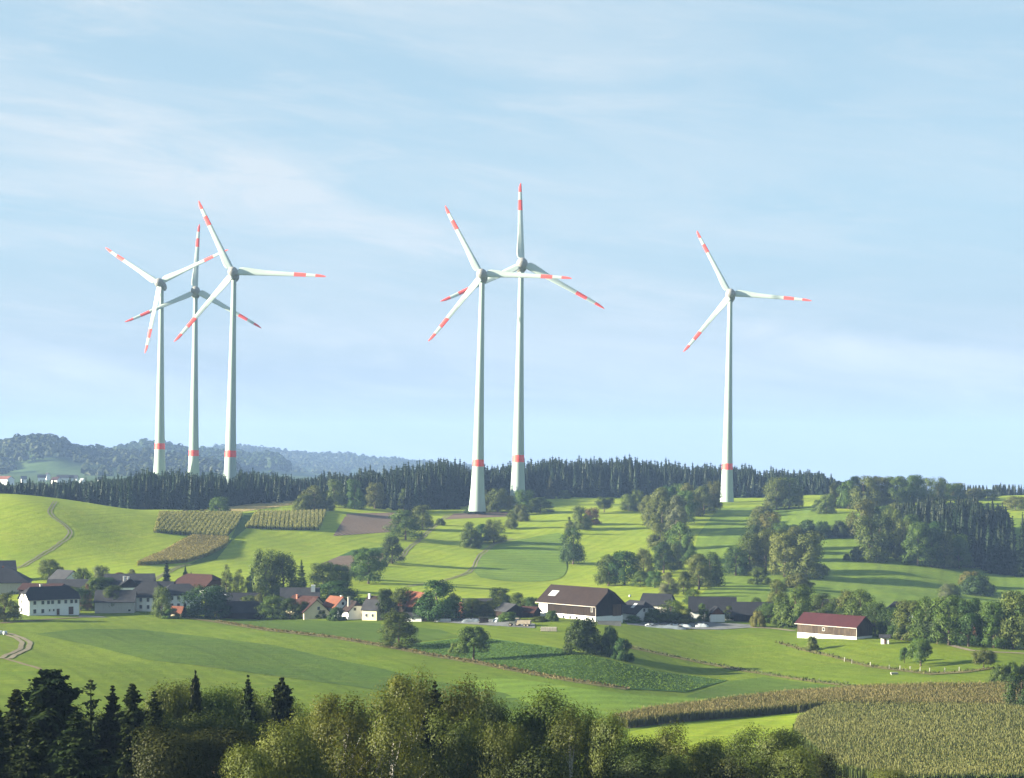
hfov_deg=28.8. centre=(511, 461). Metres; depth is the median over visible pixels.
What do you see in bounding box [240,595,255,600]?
leafy tree
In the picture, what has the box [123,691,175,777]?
spruce tree
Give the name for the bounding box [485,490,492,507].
leafy tree
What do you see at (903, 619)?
leafy tree
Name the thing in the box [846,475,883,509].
leafy tree
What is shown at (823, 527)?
bush
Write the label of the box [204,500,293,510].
ripe field
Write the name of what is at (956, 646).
farm track
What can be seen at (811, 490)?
spruce tree
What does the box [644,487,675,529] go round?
leafy tree
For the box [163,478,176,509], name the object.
spruce tree
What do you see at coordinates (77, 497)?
spruce tree
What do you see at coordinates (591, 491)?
spruce tree
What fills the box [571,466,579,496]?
spruce tree
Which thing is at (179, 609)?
shed
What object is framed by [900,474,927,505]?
leafy tree
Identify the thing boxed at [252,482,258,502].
spruce tree
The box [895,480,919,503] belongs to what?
leafy tree
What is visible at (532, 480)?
spruce tree
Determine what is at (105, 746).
spruce tree
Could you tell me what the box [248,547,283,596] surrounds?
leafy tree
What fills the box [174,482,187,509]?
spruce tree
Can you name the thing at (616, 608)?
door
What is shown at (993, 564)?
spruce tree
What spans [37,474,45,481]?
house
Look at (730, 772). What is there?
leafy tree
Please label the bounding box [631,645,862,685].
bank
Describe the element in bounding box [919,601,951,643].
leafy tree
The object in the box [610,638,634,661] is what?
bush
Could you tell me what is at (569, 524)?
leafy tree
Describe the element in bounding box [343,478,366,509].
leafy tree
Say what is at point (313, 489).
leafy tree
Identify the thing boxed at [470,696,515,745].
leafy tree
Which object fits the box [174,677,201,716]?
leafy tree
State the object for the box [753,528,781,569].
leafy tree
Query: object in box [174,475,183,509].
spruce tree
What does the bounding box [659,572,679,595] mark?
leafy tree
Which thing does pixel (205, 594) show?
leafy tree
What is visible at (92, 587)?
leafy tree
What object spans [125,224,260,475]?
wind turbine
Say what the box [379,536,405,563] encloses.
leafy tree
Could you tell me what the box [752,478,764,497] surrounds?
spruce tree
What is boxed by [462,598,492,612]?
shed
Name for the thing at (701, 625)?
silage clamp
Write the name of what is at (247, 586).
leafy tree
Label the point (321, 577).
leafy tree
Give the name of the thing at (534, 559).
field
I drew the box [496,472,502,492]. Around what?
spruce tree
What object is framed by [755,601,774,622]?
leafy tree
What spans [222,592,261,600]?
barn
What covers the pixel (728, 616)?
leafy tree
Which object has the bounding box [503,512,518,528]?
leafy tree
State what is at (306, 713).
birch tree
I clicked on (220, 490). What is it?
spruce tree
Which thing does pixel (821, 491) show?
bush
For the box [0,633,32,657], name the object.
farm track
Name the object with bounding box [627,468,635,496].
spruce tree
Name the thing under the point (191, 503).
spruce tree
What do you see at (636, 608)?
house
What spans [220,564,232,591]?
leafy tree
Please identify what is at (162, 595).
leafy tree
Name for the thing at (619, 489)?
spruce tree
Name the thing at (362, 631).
meadow strip
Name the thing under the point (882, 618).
leafy tree
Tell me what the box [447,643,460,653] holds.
bush
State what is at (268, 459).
wood
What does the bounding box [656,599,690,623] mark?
leafy tree
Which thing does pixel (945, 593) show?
leafy tree
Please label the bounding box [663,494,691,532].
leafy tree
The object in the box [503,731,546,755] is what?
leafy tree
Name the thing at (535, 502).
leafy tree
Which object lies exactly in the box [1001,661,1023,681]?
bush
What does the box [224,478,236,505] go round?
spruce tree
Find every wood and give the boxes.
[0,433,240,475]
[0,467,306,509]
[91,438,291,475]
[206,443,471,475]
[305,454,846,507]
[895,494,1016,546]
[964,483,1023,495]
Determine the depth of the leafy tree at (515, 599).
670.84 m
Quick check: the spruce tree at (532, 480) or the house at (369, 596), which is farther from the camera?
the spruce tree at (532, 480)
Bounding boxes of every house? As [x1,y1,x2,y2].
[0,476,13,484]
[20,476,26,482]
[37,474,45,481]
[48,569,82,578]
[51,477,61,483]
[56,475,68,482]
[118,576,138,589]
[166,583,200,608]
[175,573,226,596]
[280,585,319,601]
[289,594,323,614]
[301,597,329,619]
[323,595,347,616]
[342,597,361,619]
[361,599,384,620]
[365,594,389,613]
[397,591,435,617]
[623,600,655,620]
[640,593,675,613]
[708,606,726,621]
[887,601,912,619]
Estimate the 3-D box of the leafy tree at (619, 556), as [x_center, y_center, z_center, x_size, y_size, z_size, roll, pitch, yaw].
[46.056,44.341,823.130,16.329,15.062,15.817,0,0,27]
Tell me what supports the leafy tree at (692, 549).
on the terrain at (118, 540)
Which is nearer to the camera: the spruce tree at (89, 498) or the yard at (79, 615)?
the yard at (79, 615)
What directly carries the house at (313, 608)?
on the terrain at (118, 540)
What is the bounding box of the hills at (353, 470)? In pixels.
[240,449,424,475]
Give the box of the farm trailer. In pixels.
[513,620,530,626]
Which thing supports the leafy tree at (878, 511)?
on the terrain at (118, 540)
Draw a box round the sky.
[0,0,1023,491]
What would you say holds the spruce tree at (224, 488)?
on the terrain at (118, 540)
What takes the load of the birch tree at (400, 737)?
on the terrain at (118, 540)
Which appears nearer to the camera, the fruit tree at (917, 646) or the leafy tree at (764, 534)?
the fruit tree at (917, 646)
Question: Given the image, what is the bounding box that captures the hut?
[879,634,890,643]
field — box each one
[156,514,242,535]
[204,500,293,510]
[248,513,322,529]
[322,553,382,568]
[333,511,411,535]
[340,547,383,555]
[407,638,725,691]
[446,512,507,518]
[474,533,566,581]
[621,710,809,727]
[628,715,798,752]
[695,507,1023,612]
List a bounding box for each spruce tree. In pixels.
[0,710,15,777]
[1,689,52,774]
[2,669,98,770]
[2,723,59,777]
[11,487,20,493]
[18,480,23,491]
[36,481,41,495]
[39,484,52,497]
[48,711,124,777]
[53,485,61,498]
[74,482,81,501]
[81,680,101,749]
[84,482,94,503]
[91,685,122,777]
[94,475,108,505]
[103,683,146,777]
[105,484,109,501]
[108,480,115,506]
[114,485,119,506]
[117,476,125,507]
[122,478,135,508]
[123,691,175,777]
[142,480,151,509]
[147,474,155,509]
[150,477,159,509]
[156,481,162,509]
[158,479,169,509]
[162,560,170,580]
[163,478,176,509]
[173,477,176,508]
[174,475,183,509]
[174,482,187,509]
[182,601,187,617]
[185,472,200,510]
[187,670,202,725]
[196,475,209,509]
[203,475,212,506]
[209,476,213,498]
[211,471,219,499]
[218,474,224,504]
[222,474,226,501]
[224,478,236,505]
[231,477,239,505]
[236,478,244,504]
[238,674,258,756]
[243,483,253,504]
[247,568,254,591]
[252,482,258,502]
[261,481,272,502]
[262,677,296,748]
[270,472,286,500]
[276,476,283,502]
[281,477,285,496]
[284,478,295,500]
[291,482,297,497]
[293,483,303,500]
[296,560,307,586]
[321,484,327,496]
[372,488,386,508]
[387,476,397,508]
[391,478,399,509]
[403,473,410,510]
[408,478,413,510]
[410,478,420,511]
[413,473,420,499]
[413,682,455,767]
[417,469,429,509]
[426,476,436,508]
[432,468,448,509]
[434,475,440,505]
[445,468,460,509]
[457,479,466,506]
[464,473,470,504]
[484,475,490,495]
[489,471,492,487]
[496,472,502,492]
[501,470,510,499]
[525,470,536,497]
[531,472,535,488]
[544,476,555,498]
[552,474,560,495]
[556,464,571,496]
[566,471,575,496]
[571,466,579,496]
[578,475,589,497]
[586,469,597,497]
[596,472,605,496]
[606,466,616,496]
[613,474,625,497]
[623,470,626,493]
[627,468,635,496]
[633,468,639,495]
[644,470,653,494]
[668,466,672,487]
[675,470,683,494]
[680,468,691,485]
[692,477,702,496]
[701,468,709,488]
[733,485,738,497]
[739,483,748,497]
[745,474,750,495]
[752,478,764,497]
[807,483,816,494]
[814,480,820,493]
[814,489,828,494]
[935,509,940,522]
[943,520,950,556]
[950,510,959,535]
[956,511,960,532]
[958,509,966,533]
[960,520,966,554]
[966,507,975,549]
[972,519,984,567]
[973,507,977,537]
[978,525,992,570]
[978,526,985,563]
[985,535,1001,574]
[991,526,999,554]
[992,511,1008,546]
[996,521,1001,548]
[997,524,1010,574]
[1002,514,1010,532]
[1004,516,1017,575]
[1004,518,1009,545]
[1013,512,1023,576]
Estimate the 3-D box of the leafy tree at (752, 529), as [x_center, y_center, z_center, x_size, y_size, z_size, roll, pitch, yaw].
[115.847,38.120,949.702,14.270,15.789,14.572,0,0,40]
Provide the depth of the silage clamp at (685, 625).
614.87 m
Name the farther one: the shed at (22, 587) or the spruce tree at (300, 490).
the spruce tree at (300, 490)
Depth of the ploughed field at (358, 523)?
1031.14 m
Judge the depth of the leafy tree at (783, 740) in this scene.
194.89 m
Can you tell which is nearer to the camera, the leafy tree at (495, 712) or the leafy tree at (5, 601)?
the leafy tree at (495, 712)
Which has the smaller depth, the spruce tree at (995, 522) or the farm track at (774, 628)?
the farm track at (774, 628)
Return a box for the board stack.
[540,627,556,631]
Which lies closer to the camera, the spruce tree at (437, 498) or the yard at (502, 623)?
the yard at (502, 623)
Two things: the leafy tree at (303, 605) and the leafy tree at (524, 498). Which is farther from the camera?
the leafy tree at (524, 498)
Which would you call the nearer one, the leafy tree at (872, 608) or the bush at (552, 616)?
the leafy tree at (872, 608)
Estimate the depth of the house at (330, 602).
651.77 m
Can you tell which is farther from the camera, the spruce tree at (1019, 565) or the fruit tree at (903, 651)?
the spruce tree at (1019, 565)
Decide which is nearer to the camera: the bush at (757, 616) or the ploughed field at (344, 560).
the bush at (757, 616)
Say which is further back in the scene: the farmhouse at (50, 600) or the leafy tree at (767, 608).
the farmhouse at (50, 600)
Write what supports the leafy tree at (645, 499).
on the terrain at (118, 540)
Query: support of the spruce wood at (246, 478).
on the terrain at (118, 540)
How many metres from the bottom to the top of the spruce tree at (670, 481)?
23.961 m
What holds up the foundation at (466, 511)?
on the terrain at (118, 540)
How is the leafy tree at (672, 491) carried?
on the terrain at (118, 540)
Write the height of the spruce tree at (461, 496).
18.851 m
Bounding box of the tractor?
[509,618,520,625]
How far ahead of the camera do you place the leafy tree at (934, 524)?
941.17 m
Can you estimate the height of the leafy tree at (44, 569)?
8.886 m
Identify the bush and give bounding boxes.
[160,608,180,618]
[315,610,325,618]
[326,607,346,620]
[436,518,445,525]
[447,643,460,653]
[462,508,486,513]
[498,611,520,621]
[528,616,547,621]
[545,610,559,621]
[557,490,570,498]
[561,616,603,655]
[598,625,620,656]
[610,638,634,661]
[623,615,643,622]
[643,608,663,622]
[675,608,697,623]
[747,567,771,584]
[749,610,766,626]
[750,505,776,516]
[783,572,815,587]
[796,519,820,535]
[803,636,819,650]
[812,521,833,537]
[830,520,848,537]
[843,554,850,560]
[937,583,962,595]
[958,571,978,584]
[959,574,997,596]
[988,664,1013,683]
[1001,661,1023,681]
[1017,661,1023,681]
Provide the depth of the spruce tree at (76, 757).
159.35 m
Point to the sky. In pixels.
(862, 161)
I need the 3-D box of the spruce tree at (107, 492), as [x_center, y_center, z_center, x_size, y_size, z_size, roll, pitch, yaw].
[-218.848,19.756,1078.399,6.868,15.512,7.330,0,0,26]
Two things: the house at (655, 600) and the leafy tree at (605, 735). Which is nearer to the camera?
the leafy tree at (605, 735)
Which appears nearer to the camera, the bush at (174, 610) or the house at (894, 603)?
the house at (894, 603)
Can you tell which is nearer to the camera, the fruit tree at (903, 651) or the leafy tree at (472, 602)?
the fruit tree at (903, 651)
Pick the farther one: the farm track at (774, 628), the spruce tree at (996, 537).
the spruce tree at (996, 537)
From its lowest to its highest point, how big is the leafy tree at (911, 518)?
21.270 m
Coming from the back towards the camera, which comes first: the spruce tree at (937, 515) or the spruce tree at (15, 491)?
the spruce tree at (15, 491)
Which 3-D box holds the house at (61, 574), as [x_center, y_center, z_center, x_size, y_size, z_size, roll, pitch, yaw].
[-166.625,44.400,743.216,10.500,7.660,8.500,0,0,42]
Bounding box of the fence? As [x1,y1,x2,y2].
[844,657,959,671]
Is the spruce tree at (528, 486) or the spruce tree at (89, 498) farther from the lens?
the spruce tree at (528, 486)
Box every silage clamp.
[462,618,478,622]
[645,624,685,629]
[667,623,691,626]
[695,623,708,626]
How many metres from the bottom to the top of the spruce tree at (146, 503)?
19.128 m
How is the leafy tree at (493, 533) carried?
on the terrain at (118, 540)
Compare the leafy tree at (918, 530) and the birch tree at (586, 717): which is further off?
the leafy tree at (918, 530)
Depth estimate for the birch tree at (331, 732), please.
163.64 m
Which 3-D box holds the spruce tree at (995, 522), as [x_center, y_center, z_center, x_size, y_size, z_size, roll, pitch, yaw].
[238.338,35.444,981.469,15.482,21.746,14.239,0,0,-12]
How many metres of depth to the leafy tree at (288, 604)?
652.36 m
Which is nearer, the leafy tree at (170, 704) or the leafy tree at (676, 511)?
the leafy tree at (170, 704)
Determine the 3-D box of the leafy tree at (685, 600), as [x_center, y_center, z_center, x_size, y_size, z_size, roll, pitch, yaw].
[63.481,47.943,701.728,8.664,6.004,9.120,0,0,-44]
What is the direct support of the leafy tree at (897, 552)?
on the terrain at (118, 540)
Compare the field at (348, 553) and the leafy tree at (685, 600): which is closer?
the leafy tree at (685, 600)
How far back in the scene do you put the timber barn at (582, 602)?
619.20 m
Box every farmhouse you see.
[17,584,80,615]
[104,573,155,586]
[133,581,169,611]
[135,581,175,587]
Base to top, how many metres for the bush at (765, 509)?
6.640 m
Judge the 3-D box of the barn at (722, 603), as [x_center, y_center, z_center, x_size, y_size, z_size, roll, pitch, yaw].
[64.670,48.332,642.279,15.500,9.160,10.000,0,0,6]
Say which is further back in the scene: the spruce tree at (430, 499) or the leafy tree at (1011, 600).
the spruce tree at (430, 499)
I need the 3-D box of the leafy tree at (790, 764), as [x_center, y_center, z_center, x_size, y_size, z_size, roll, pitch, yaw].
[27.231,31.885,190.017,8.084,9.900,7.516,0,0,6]
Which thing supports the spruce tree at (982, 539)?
on the terrain at (118, 540)
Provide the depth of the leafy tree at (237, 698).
203.81 m
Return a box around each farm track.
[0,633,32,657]
[1,617,80,622]
[4,658,41,668]
[18,501,72,567]
[156,564,189,579]
[393,514,449,561]
[404,539,512,586]
[750,627,796,630]
[949,645,1023,653]
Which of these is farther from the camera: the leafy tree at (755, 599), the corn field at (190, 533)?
the corn field at (190, 533)
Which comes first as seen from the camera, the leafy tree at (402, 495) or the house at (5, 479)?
the leafy tree at (402, 495)
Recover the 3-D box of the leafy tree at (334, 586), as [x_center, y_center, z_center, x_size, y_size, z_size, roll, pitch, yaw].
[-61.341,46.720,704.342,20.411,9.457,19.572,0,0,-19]
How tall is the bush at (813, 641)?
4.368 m
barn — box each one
[0,566,32,594]
[93,590,137,612]
[218,601,263,618]
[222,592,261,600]
[535,584,626,622]
[688,597,736,619]
[732,602,773,621]
[794,612,874,639]
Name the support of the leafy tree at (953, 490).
on the terrain at (118, 540)
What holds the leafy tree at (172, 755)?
on the terrain at (118, 540)
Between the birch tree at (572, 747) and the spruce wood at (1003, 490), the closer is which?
the birch tree at (572, 747)
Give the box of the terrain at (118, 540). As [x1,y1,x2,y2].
[0,472,1023,777]
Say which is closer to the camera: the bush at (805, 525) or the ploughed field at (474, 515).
the bush at (805, 525)
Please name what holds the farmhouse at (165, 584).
on the terrain at (118, 540)
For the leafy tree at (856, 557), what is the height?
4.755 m
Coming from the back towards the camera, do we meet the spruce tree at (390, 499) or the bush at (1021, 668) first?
the spruce tree at (390, 499)
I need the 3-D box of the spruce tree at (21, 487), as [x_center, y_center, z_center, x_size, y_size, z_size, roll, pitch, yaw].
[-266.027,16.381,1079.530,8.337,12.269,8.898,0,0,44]
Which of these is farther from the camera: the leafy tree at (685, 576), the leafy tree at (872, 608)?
the leafy tree at (685, 576)
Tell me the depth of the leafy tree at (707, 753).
190.82 m
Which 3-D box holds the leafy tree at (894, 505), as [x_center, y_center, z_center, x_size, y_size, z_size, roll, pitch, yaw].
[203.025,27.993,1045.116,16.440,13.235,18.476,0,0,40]
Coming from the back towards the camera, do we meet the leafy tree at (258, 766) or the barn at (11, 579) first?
the barn at (11, 579)
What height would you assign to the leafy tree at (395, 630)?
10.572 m
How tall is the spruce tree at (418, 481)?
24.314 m
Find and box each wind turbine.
[106,248,226,474]
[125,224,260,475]
[174,201,325,483]
[428,206,571,511]
[441,183,603,501]
[683,231,810,501]
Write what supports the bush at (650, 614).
on the terrain at (118, 540)
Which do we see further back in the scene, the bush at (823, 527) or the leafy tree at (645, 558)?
the bush at (823, 527)
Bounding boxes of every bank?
[185,617,625,689]
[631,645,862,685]
[780,642,992,674]
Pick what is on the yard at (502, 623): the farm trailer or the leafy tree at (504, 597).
the farm trailer
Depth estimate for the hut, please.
553.41 m
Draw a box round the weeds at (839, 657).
[775,640,993,672]
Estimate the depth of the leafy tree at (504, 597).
705.04 m
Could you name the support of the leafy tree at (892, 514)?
on the terrain at (118, 540)
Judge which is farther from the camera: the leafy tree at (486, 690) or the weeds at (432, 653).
the weeds at (432, 653)
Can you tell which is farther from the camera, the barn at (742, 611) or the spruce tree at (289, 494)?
the spruce tree at (289, 494)
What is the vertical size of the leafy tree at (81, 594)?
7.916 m
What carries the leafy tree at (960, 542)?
on the terrain at (118, 540)
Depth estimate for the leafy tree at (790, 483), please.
1156.30 m
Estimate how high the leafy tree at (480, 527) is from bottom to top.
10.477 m
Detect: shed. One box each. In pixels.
[0,560,16,570]
[17,583,64,593]
[46,579,92,588]
[171,606,185,616]
[405,612,422,621]
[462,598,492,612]
[493,602,523,617]
[521,606,542,617]
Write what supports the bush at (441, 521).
on the terrain at (118, 540)
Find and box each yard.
[78,614,102,616]
[433,617,534,627]
[627,621,752,628]
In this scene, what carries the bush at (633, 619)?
on the terrain at (118, 540)
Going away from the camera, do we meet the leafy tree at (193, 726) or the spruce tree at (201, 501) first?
the leafy tree at (193, 726)
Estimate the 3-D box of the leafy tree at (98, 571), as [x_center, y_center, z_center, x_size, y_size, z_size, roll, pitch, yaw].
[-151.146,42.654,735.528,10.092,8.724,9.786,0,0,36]
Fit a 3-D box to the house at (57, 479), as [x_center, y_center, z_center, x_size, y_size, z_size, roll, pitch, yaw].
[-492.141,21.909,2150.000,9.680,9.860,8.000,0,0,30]
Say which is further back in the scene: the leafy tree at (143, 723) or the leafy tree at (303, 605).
the leafy tree at (303, 605)
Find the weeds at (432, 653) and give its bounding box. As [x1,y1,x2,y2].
[211,619,629,689]
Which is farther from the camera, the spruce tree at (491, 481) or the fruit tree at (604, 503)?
the spruce tree at (491, 481)
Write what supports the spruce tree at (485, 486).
on the terrain at (118, 540)
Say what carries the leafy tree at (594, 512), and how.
on the terrain at (118, 540)
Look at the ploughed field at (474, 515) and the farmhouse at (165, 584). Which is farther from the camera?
the ploughed field at (474, 515)
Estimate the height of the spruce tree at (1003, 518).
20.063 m
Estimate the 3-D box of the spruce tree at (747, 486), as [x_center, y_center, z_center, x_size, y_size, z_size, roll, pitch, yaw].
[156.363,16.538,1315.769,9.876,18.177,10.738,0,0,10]
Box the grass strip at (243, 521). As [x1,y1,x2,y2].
[181,512,253,566]
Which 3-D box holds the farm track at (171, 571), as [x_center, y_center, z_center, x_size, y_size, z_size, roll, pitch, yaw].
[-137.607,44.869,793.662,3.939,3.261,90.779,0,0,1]
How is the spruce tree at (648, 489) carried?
on the terrain at (118, 540)
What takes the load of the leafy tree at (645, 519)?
on the terrain at (118, 540)
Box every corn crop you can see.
[137,534,229,564]
[613,680,1023,728]
[792,700,1023,777]
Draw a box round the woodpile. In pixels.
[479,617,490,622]
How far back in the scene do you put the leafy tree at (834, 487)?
1148.51 m
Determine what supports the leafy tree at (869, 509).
on the terrain at (118, 540)
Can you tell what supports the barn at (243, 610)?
on the terrain at (118, 540)
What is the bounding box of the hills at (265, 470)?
[241,466,289,474]
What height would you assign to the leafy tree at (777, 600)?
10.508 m
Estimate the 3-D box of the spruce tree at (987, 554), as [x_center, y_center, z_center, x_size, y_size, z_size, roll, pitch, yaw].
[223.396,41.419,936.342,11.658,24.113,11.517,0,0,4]
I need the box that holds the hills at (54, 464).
[9,443,237,476]
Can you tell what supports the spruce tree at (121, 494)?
on the terrain at (118, 540)
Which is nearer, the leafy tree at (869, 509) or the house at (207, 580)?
the house at (207, 580)
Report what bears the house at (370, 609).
on the terrain at (118, 540)
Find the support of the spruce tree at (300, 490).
on the terrain at (118, 540)
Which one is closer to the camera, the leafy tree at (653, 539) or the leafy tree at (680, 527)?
the leafy tree at (680, 527)
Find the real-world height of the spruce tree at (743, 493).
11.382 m
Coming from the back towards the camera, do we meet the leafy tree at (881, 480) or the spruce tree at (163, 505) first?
the leafy tree at (881, 480)
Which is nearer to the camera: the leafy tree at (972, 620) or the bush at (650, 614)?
the leafy tree at (972, 620)
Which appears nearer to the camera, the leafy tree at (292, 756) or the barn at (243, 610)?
the leafy tree at (292, 756)
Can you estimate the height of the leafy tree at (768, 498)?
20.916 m
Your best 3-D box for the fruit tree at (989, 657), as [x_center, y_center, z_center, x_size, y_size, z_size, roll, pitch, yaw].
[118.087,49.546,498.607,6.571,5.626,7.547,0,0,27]
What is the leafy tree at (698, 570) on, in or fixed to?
on the terrain at (118, 540)
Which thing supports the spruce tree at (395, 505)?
on the terrain at (118, 540)
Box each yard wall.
[435,619,450,621]
[597,620,620,625]
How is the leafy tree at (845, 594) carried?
on the terrain at (118, 540)
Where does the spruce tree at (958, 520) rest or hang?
on the terrain at (118, 540)
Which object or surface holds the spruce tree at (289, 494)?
on the terrain at (118, 540)
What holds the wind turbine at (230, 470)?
on the terrain at (118, 540)
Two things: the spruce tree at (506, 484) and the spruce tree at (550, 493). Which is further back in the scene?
the spruce tree at (550, 493)
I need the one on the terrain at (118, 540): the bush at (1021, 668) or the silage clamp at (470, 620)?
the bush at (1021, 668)
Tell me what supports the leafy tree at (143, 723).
on the terrain at (118, 540)
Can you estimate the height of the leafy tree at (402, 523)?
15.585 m
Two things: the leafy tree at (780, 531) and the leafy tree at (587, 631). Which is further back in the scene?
the leafy tree at (780, 531)
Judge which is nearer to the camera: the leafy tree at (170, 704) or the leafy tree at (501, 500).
the leafy tree at (170, 704)
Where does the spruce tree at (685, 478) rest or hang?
on the terrain at (118, 540)
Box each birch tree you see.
[275,695,340,777]
[301,690,382,777]
[331,682,416,777]
[361,671,452,777]
[368,701,444,777]
[404,663,448,764]
[468,717,531,777]
[504,684,595,777]
[534,699,599,777]
[577,700,603,773]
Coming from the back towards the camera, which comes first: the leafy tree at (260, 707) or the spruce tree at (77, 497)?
the spruce tree at (77, 497)
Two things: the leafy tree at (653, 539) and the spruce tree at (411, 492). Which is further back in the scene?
the spruce tree at (411, 492)
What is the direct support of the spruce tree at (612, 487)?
on the terrain at (118, 540)
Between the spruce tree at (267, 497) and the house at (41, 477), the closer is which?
the spruce tree at (267, 497)
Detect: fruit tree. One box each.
[452,626,491,659]
[594,496,615,511]
[899,647,907,662]
[904,637,932,665]
[971,647,997,667]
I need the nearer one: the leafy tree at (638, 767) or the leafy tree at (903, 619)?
the leafy tree at (638, 767)
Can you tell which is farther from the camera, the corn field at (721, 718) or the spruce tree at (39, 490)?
the spruce tree at (39, 490)
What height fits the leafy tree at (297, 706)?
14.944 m
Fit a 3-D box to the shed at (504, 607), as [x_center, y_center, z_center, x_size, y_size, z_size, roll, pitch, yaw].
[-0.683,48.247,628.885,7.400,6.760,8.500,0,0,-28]
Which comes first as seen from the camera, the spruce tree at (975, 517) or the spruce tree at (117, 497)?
the spruce tree at (975, 517)
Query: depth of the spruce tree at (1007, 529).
985.03 m
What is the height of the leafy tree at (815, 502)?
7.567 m
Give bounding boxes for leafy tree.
[0,592,21,620]
[37,559,58,579]
[73,567,93,578]
[74,588,91,609]
[77,706,92,728]
[79,577,109,595]
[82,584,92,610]
[83,707,127,743]
[92,565,109,577]
[93,577,115,594]
[103,585,122,606]
[113,722,212,777]
[119,703,179,728]
[139,677,204,727]
[150,585,172,618]
[161,708,240,776]
[170,724,261,777]
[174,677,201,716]
[179,583,233,618]
[180,682,244,731]
[199,717,276,777]
[204,594,231,618]
[208,497,230,510]
[219,739,284,777]
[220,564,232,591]
[220,687,267,718]
[228,688,273,730]
[232,569,246,592]
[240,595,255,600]
[244,576,253,592]
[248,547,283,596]
[252,595,289,619]
[252,716,335,777]
[255,593,262,600]
[264,696,331,755]
[267,550,301,595]
[276,598,301,619]
[290,600,307,618]
[291,493,313,510]
[300,485,326,509]
[307,561,339,590]
[316,491,335,510]
[317,580,364,602]
[326,479,346,506]
[327,564,352,588]
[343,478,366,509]
[348,549,372,579]
[349,547,387,583]
[366,482,385,508]
[375,588,396,619]
[376,611,420,648]
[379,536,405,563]
[382,510,426,539]
[391,586,410,612]
[398,489,411,509]
[405,704,491,777]
[411,504,435,529]
[412,579,466,621]
[421,672,508,741]
[429,723,510,777]
[448,593,461,615]
[456,677,508,737]
[459,522,482,547]
[460,598,484,617]
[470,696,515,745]
[472,601,493,616]
[475,523,490,543]
[483,519,507,542]
[484,600,501,616]
[485,487,511,512]
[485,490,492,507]
[489,587,510,604]
[489,742,577,777]
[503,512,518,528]
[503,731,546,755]
[506,495,514,510]
[508,592,527,606]
[512,489,536,511]
[513,503,530,521]
[525,597,538,606]
[527,497,554,512]
[558,527,587,563]
[564,517,572,531]
[570,505,593,529]
[580,709,631,777]
[584,507,601,524]
[592,554,622,585]
[594,734,671,777]
[603,550,642,585]
[606,749,698,777]
[619,493,635,510]
[629,489,643,511]
[629,571,652,586]
[635,547,654,576]
[637,495,650,520]
[642,499,664,528]
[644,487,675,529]
[645,571,663,587]
[645,717,711,777]
[646,522,670,547]
[651,541,678,572]
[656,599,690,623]
[659,542,684,569]
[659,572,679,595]
[661,486,676,516]
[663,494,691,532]
[664,521,691,563]
[671,483,683,497]
[676,570,693,593]
[677,490,699,522]
[679,483,704,516]
[679,533,697,562]
[679,553,715,589]
[681,589,700,603]
[685,736,734,777]
[692,751,755,777]
[693,485,717,513]
[696,551,725,586]
[696,603,710,621]
[705,480,723,509]
[716,722,774,777]
[721,545,749,575]
[723,606,732,619]
[734,532,765,573]
[739,525,767,553]
[745,511,765,535]
[750,726,817,777]
[751,596,761,601]
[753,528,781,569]
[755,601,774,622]
[758,511,781,531]
[761,477,791,509]
[761,745,824,777]
[764,527,789,561]
[766,579,789,603]
[767,531,802,576]
[770,594,795,626]
[772,477,804,508]
[772,584,816,628]
[773,521,789,532]
[781,530,829,579]
[783,526,808,550]
[794,485,803,507]
[807,593,834,613]
[807,748,847,777]
[810,500,821,511]
[815,493,836,513]
[824,597,846,614]
[827,483,845,507]
[833,589,860,614]
[835,480,857,508]
[839,589,876,624]
[842,499,878,537]
[843,476,864,494]
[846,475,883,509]
[849,515,891,562]
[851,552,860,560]
[859,600,888,635]
[866,476,900,506]
[866,767,910,777]
[870,513,896,554]
[871,507,881,519]
[874,505,893,519]
[875,606,900,638]
[881,508,902,545]
[884,475,913,504]
[886,605,912,639]
[888,502,909,512]
[890,599,924,640]
[891,518,915,560]
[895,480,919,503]
[897,513,921,547]
[899,521,934,565]
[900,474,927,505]
[906,596,940,641]
[916,527,946,567]
[917,477,934,501]
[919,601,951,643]
[928,521,951,547]
[929,594,970,644]
[930,530,958,567]
[931,477,949,501]
[938,583,954,600]
[940,482,966,499]
[947,533,973,568]
[950,483,967,499]
[950,597,987,646]
[965,487,984,498]
[973,627,991,645]
[976,489,999,499]
[976,600,1011,647]
[989,604,1017,648]
[991,589,1023,648]
[1000,673,1023,705]
[1001,496,1023,509]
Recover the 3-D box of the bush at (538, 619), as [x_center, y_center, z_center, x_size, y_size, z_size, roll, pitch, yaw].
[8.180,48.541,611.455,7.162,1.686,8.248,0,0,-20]
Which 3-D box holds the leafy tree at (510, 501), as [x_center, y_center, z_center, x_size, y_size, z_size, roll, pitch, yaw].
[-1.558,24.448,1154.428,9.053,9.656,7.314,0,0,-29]
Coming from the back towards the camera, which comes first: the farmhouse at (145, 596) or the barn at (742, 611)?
the farmhouse at (145, 596)
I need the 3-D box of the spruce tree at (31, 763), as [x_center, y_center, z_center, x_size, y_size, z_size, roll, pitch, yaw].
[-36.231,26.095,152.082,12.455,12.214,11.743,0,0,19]
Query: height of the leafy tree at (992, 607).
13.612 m
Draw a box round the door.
[612,604,620,615]
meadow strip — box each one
[38,629,536,708]
[200,618,457,644]
[474,678,708,722]
[685,677,835,699]

